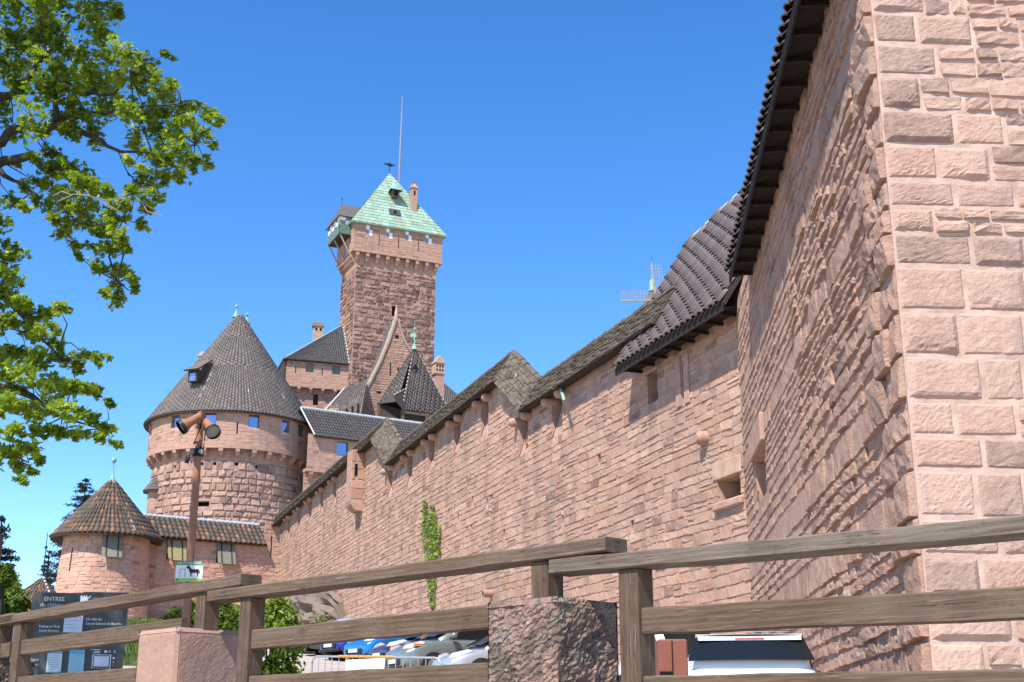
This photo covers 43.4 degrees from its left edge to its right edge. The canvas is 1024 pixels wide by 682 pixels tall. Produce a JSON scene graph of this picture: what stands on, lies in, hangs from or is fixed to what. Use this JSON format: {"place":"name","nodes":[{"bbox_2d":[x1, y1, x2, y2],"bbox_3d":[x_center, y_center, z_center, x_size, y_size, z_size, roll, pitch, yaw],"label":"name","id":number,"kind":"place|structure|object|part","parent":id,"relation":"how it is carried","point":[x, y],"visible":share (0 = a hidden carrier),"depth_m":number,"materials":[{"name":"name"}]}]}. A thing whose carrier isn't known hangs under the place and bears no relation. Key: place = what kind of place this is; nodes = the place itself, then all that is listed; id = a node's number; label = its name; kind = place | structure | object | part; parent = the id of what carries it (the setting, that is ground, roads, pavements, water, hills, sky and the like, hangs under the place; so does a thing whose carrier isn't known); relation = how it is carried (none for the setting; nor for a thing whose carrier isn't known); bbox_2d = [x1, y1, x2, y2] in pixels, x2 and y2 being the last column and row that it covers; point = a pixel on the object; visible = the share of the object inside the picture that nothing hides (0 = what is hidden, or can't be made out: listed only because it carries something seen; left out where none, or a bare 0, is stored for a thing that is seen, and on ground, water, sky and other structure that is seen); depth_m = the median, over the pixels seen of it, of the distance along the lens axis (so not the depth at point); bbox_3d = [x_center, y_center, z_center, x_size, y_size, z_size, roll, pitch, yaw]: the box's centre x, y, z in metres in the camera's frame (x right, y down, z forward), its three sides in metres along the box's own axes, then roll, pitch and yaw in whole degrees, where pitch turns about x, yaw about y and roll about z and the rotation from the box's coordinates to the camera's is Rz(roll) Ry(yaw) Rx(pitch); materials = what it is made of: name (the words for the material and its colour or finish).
{"place":"outdoors","nodes":[
{"label":"outdoors","id":0,"kind":"place"},
{"bbox_2d":[52,616,162,665],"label":"grass","id":1,"kind":"structure","parent":0,"point":[130,654],"depth_m":47.48,"materials":[{"name":"green plant"}]},
{"bbox_2d":[123,619,350,672],"bbox_3d":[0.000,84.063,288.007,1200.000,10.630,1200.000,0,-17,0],"label":"ground","id":2,"kind":"structure","parent":0,"point":[307,658],"depth_m":41.79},
{"bbox_2d":[0,533,3,562],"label":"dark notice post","id":3,"kind":"object","parent":2,"relation":"on","point":[1,538],"visible":1,"depth_m":14.97,"materials":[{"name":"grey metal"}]},
{"bbox_2d":[0,612,15,663],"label":"wooden fence","id":4,"kind":"object","parent":2,"relation":"on","point":[6,634],"visible":0.64,"depth_m":11.19,"materials":[{"name":"brown wood"}]},
{"bbox_2d":[0,563,19,614],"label":"broadleaf tree","id":5,"kind":"object","parent":2,"relation":"on","point":[8,575],"visible":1,"depth_m":51.25,"materials":[{"name":"green plant"}]},
{"bbox_2d":[0,515,32,599],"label":"conifer","id":6,"kind":"object","parent":2,"relation":"on","point":[6,552],"visible":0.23,"depth_m":69.84,"materials":[{"name":"green plant"}]},
{"bbox_2d":[0,663,34,681],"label":"stone pillar","id":7,"kind":"structure","parent":2,"relation":"on","point":[4,672],"depth_m":11.18,"materials":[{"name":"stone"}]},
{"bbox_2d":[10,576,24,589],"bbox_3d":[-23.195,12.038,59.065,1.572,2.785,1.465,-10,-20,30],"label":"broadleaf tree","id":8,"kind":"object","parent":2,"relation":"on","point":[18,583],"visible":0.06,"depth_m":59.25,"materials":[{"name":"green plant"}]},
{"bbox_2d":[4,582,31,613],"bbox_3d":[-21.410,11.476,54.960,1.634,2.337,1.660,-9,-19,28],"label":"broadleaf tree","id":9,"kind":"object","parent":2,"relation":"on","point":[16,600],"visible":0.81,"depth_m":54.74,"materials":[{"name":"green plant"}]},
{"bbox_2d":[22,533,56,610],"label":"turret","id":10,"kind":"object","parent":2,"relation":"on","point":[41,585],"visible":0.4,"depth_m":94.19,"materials":[{"name":"orange tile"}]},
{"bbox_2d":[35,549,55,587],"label":"conifer","id":11,"kind":"object","parent":2,"relation":"on","point":[46,566],"visible":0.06,"depth_m":126.86,"materials":[{"name":"green plant"}]},
{"bbox_2d":[40,478,96,588],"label":"conifer","id":12,"kind":"object","parent":2,"relation":"on","point":[82,499],"visible":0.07,"depth_m":124.28,"materials":[{"name":"green plant"}]},
{"bbox_2d":[30,592,128,674],"bbox_3d":[-7.010,5.162,20.531,1.564,2.279,0.174,3,-17,-9],"label":"entrance panel","id":13,"kind":"object","parent":2,"relation":"on","point":[94,659],"visible":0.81,"depth_m":20.61,"materials":[{"name":"grey metal"}]},
{"bbox_2d":[49,457,163,618],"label":"round tower","id":14,"kind":"structure","parent":2,"relation":"on","point":[106,535],"depth_m":103.24,"materials":[{"name":"stone"}]},
{"bbox_2d":[0,0,227,486],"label":"maple tree","id":15,"kind":"object","parent":2,"relation":"on","point":[48,25],"visible":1,"depth_m":15.96,"materials":[{"name":"green plant"}]},
{"bbox_2d":[0,573,261,681],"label":"wooden fence","id":16,"kind":"object","parent":2,"relation":"on","point":[26,645],"visible":0.86,"depth_m":9.95,"materials":[{"name":"brown wood"}]},
{"bbox_2d":[158,605,194,627],"bbox_3d":[-5.452,5.319,20.845,0.746,2.100,0.781,0,-17,0],"label":"shrub","id":17,"kind":"object","parent":2,"relation":"on","point":[174,612],"visible":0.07,"depth_m":20.95,"materials":[{"name":"green plant"}]},
{"bbox_2d":[135,627,237,681],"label":"stone pillar","id":18,"kind":"structure","parent":2,"relation":"on","point":[180,654],"depth_m":8.92,"materials":[{"name":"pink stone"}]},
{"bbox_2d":[176,411,220,627],"bbox_3d":[-4.807,3.473,19.234,0.711,5.095,0.623,0,-17,0],"label":"lamp post","id":19,"kind":"object","parent":2,"relation":"on","point":[208,427],"visible":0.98,"depth_m":19.72,"materials":[{"name":"orange metal"}]},
{"bbox_2d":[175,561,202,581],"bbox_3d":[-4.813,3.432,19.180,0.400,0.300,0.021,1,-17,-3],"label":"riding halt sign","id":20,"kind":"object","parent":19,"relation":"attached to","point":[188,571],"visible":1,"depth_m":19.18,"materials":[{"name":"white paint"}]},
{"bbox_2d":[191,597,239,630],"bbox_3d":[-5.134,5.406,21.886,1.333,2.542,1.282,0,-17,0],"label":"shrub","id":21,"kind":"object","parent":2,"relation":"on","point":[228,617],"visible":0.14,"depth_m":21.82,"materials":[{"name":"green plant"}]},
{"bbox_2d":[143,513,289,618],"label":"wing","id":22,"kind":"structure","parent":2,"relation":"on","point":[224,548],"depth_m":111.15,"materials":[{"name":"pink stone"}]},
{"bbox_2d":[143,304,310,535],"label":"round tower","id":23,"kind":"structure","parent":2,"relation":"on","point":[233,385],"depth_m":139.29,"materials":[{"name":"stone"}]},
{"bbox_2d":[142,475,159,514],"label":"oriel turret","id":24,"kind":"object","parent":23,"relation":"attached to","point":[151,488],"visible":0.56,"depth_m":139.20,"materials":[{"name":"stone"}]},
{"bbox_2d":[171,414,179,427],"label":"window","id":25,"kind":"structure","parent":23,"relation":"in","point":[174,418],"depth_m":139.45,"materials":[{"name":"blue glass"}]},
{"bbox_2d":[204,412,216,423],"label":"window","id":26,"kind":"structure","parent":23,"relation":"in","point":[210,415],"depth_m":138.31,"materials":[{"name":"blue glass"}]},
{"bbox_2d":[248,414,259,427],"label":"window","id":27,"kind":"structure","parent":23,"relation":"in","point":[254,420],"depth_m":139.14,"materials":[{"name":"blue glass"}]},
{"bbox_2d":[282,419,290,432],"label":"window","id":28,"kind":"structure","parent":23,"relation":"in","point":[285,423],"depth_m":141.58,"materials":[{"name":"blue glass"}]},
{"bbox_2d":[298,424,304,438],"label":"window","id":29,"kind":"structure","parent":23,"relation":"in","point":[301,428],"depth_m":143.98,"materials":[{"name":"glass"}]},
{"bbox_2d":[299,406,422,490],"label":"gallery wing","id":30,"kind":"structure","parent":23,"relation":"attached to","point":[334,436],"depth_m":142.87,"materials":[{"name":"grey tile"}]},
{"bbox_2d":[337,441,347,455],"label":"window","id":31,"kind":"structure","parent":30,"relation":"in","point":[342,447],"depth_m":142.90,"materials":[{"name":"blue glass"}]},
{"bbox_2d":[377,327,445,421],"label":"pavilion","id":32,"kind":"structure","parent":30,"relation":"on","point":[411,392],"depth_m":154.64,"materials":[{"name":"tile"}]},
{"bbox_2d":[261,597,307,674],"bbox_3d":[-4.244,5.596,22.814,1.226,2.427,1.257,0,-17,0],"label":"shrub","id":33,"kind":"object","parent":2,"relation":"on","point":[279,611],"visible":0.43,"depth_m":22.75,"materials":[{"name":"green plant"}]},
{"bbox_2d":[288,590,344,624],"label":"rock outcrop","id":34,"kind":"object","parent":2,"relation":"on","point":[329,604],"visible":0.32,"depth_m":88.77,"materials":[{"name":"grey stone"}]},
{"bbox_2d":[308,615,329,623],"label":"weed tuft","id":35,"kind":"object","parent":34,"relation":"on","point":[321,618],"visible":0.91,"depth_m":86.10,"materials":[{"name":"green plant"}]},
{"bbox_2d":[306,645,326,654],"bbox_3d":[-5.663,11.163,48.218,4.272,1.420,2.120,5,-18,-15],"label":"parked car","id":36,"kind":"object","parent":2,"relation":"on","point":[315,648],"visible":0.02,"depth_m":47.03,"materials":[{"name":"grey paint"}]},
{"bbox_2d":[303,618,356,653],"bbox_3d":[-6.725,11.550,50.278,4.172,1.420,2.120,4,-17,-12],"label":"parked car","id":37,"kind":"object","parent":2,"relation":"on","point":[308,652],"visible":0.02,"depth_m":49.83,"materials":[{"name":"grey paint"}]},
{"bbox_2d":[318,642,346,659],"bbox_3d":[-4.778,10.603,45.687,4.117,1.560,2.120,14,-22,-38],"label":"parked car","id":38,"kind":"object","parent":2,"relation":"on","point":[336,649],"visible":0.09,"depth_m":44.37,"materials":[{"name":"blue paint"}]},
{"bbox_2d":[342,638,403,659],"bbox_3d":[-3.439,9.847,41.840,4.117,1.580,2.140,14,-22,-38],"label":"parked car","id":39,"kind":"object","parent":2,"relation":"on","point":[363,647],"visible":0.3,"depth_m":40.35,"materials":[{"name":"blue paint"}]},
{"bbox_2d":[310,655,441,672],"bbox_3d":[-2.700,6.732,25.025,3.569,1.324,0.500,-13,-21,37],"label":"crowd barrier","id":40,"kind":"object","parent":2,"relation":"on","point":[370,656],"visible":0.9,"depth_m":25.26,"materials":[{"name":"silver metal"}]},
{"bbox_2d":[346,658,384,669],"bbox_3d":[-2.886,6.513,25.197,1.062,0.560,0.018,-13,-21,37],"label":"direction panel","id":41,"kind":"object","parent":40,"relation":"attached to","point":[375,663],"visible":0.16,"depth_m":25.23,"materials":[{"name":"white paint"}]},
{"bbox_2d":[370,635,421,666],"bbox_3d":[-2.189,9.455,39.564,4.372,1.510,2.120,10,-20,-30],"label":"parked car","id":42,"kind":"object","parent":2,"relation":"on","point":[380,649],"visible":0.22,"depth_m":38.35,"materials":[{"name":"grey paint"}]},
{"bbox_2d":[206,536,626,681],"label":"wooden fence","id":43,"kind":"object","parent":2,"relation":"on","point":[255,638],"visible":0.9,"depth_m":7.60,"materials":[{"name":"brown wood"}]},
{"bbox_2d":[385,630,487,667],"bbox_3d":[-1.331,8.614,35.850,4.372,1.720,2.180,9,-19,-27],"label":"parked car","id":44,"kind":"object","parent":2,"relation":"on","point":[431,645],"visible":0.29,"depth_m":34.69,"materials":[{"name":"grey paint"}]},
{"bbox_3d":[-1.109,7.929,35.288,1.431,0.490,0.062,9,-19,-28],"label":"side window","id":45,"kind":"part","parent":44,"relation":"part of","materials":[{"name":"black glass"}]},
{"bbox_2d":[432,635,487,665],"bbox_3d":[-0.177,8.225,33.327,3.772,1.540,2.060,8,-19,-24],"label":"parked car","id":46,"kind":"object","parent":2,"relation":"on","point":[476,651],"visible":0.23,"depth_m":32.22,"materials":[{"name":"grey paint"}]},
{"bbox_2d":[263,276,751,664],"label":"curtain wall","id":47,"kind":"structure","parent":2,"relation":"on","point":[513,449],"depth_m":52.75,"materials":[{"name":"stone"}]},
{"bbox_2d":[346,449,364,513],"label":"latrine box","id":48,"kind":"object","parent":47,"relation":"attached to","point":[355,482],"visible":1,"depth_m":84.70,"materials":[{"name":"stone"}]},
{"bbox_2d":[420,501,440,610],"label":"ivy","id":49,"kind":"object","parent":47,"relation":"attached to","point":[432,541],"visible":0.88,"depth_m":68.02,"materials":[{"name":"green plant"}]},
{"bbox_2d":[486,596,618,681],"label":"stone pillar","id":50,"kind":"structure","parent":2,"relation":"on","point":[554,639],"depth_m":6.53,"materials":[{"name":"stone"}]},
{"bbox_2d":[618,633,709,681],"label":"parked car","id":51,"kind":"object","parent":2,"relation":"on","point":[690,638],"visible":0.03,"depth_m":29.43,"materials":[{"name":"white paint"}]},
{"bbox_2d":[655,639,687,675],"bbox_3d":[1.282,2.942,10.283,0.234,1.073,0.362,0,-17,0],"label":"steel cabinet","id":52,"kind":"object","parent":2,"relation":"on","point":[671,656],"visible":0.78,"depth_m":10.24,"materials":[{"name":"metal"}]},
{"bbox_2d":[688,630,820,674],"bbox_3d":[3.563,5.386,19.489,2.340,1.693,4.477,-2,-17,8],"label":"parked car","id":53,"kind":"object","parent":2,"relation":"on","point":[716,654],"visible":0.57,"depth_m":17.63,"materials":[{"name":"white paint"}]},
{"bbox_3d":[3.274,4.212,17.696,1.711,0.367,0.320,-2,-17,8],"label":"rear window","id":54,"kind":"part","parent":53,"relation":"part of","materials":[{"name":"black glass"}]},
{"bbox_2d":[549,514,1023,681],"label":"wooden fence","id":55,"kind":"object","parent":2,"relation":"on","point":[643,621],"visible":1,"depth_m":5.65,"materials":[{"name":"brown wood"}]},
{"bbox_2d":[612,0,1023,671],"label":"bastion","id":56,"kind":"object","parent":2,"relation":"on","point":[862,230],"visible":0.92,"depth_m":18.70,"materials":[{"name":"stone"}]},
{"bbox_2d":[278,322,349,408],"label":"jettied house","id":57,"kind":"structure","parent":0,"point":[314,372],"depth_m":174.54,"materials":[{"name":"stone"}]},
{"bbox_2d":[305,363,313,372],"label":"shuttered window","id":58,"kind":"structure","parent":57,"relation":"in","point":[309,367],"depth_m":174.31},
{"bbox_2d":[313,394,318,405],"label":"window","id":59,"kind":"structure","parent":57,"relation":"in","point":[315,396],"depth_m":174.18,"materials":[{"name":"black glass"}]},
{"bbox_2d":[332,365,339,374],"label":"shuttered window","id":60,"kind":"structure","parent":57,"relation":"in","point":[335,369],"depth_m":175.38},
{"bbox_2d":[325,381,366,413],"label":"roofed range","id":61,"kind":"structure","parent":0,"point":[350,399],"depth_m":159.74,"materials":[{"name":"tile"}]},
{"bbox_2d":[326,96,446,386],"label":"keep tower","id":62,"kind":"structure","parent":0,"point":[387,237],"depth_m":200.42,"materials":[{"name":"stone"}]},
{"bbox_2d":[392,306,395,315],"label":"window","id":63,"kind":"structure","parent":62,"relation":"in","point":[393,307],"depth_m":199.51,"materials":[{"name":"black"}]},
{"bbox_2d":[362,305,410,415],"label":"gabled hall","id":64,"kind":"structure","parent":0,"point":[394,351],"depth_m":166.36,"materials":[{"name":"stone"}]},
{"bbox_2d":[0,0,787,588],"label":"sky","id":65,"kind":"structure","parent":0,"point":[557,148],"materials":[{"name":"blue"}]},
{"bbox_2d":[444,383,456,402],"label":"distant roof","id":66,"kind":"structure","parent":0,"point":[449,394],"depth_m":169.67,"materials":[{"name":"tile"}]},
{"bbox_2d":[431,355,445,398],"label":"roof chimney","id":67,"kind":"object","parent":66,"relation":"on","point":[438,369],"visible":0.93,"depth_m":161.34,"materials":[{"name":"stone"}]},
{"bbox_2d":[620,256,662,304],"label":"windmill","id":68,"kind":"object","parent":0,"point":[652,290],"visible":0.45,"depth_m":74.14,"materials":[{"name":"metal"}]}
]}

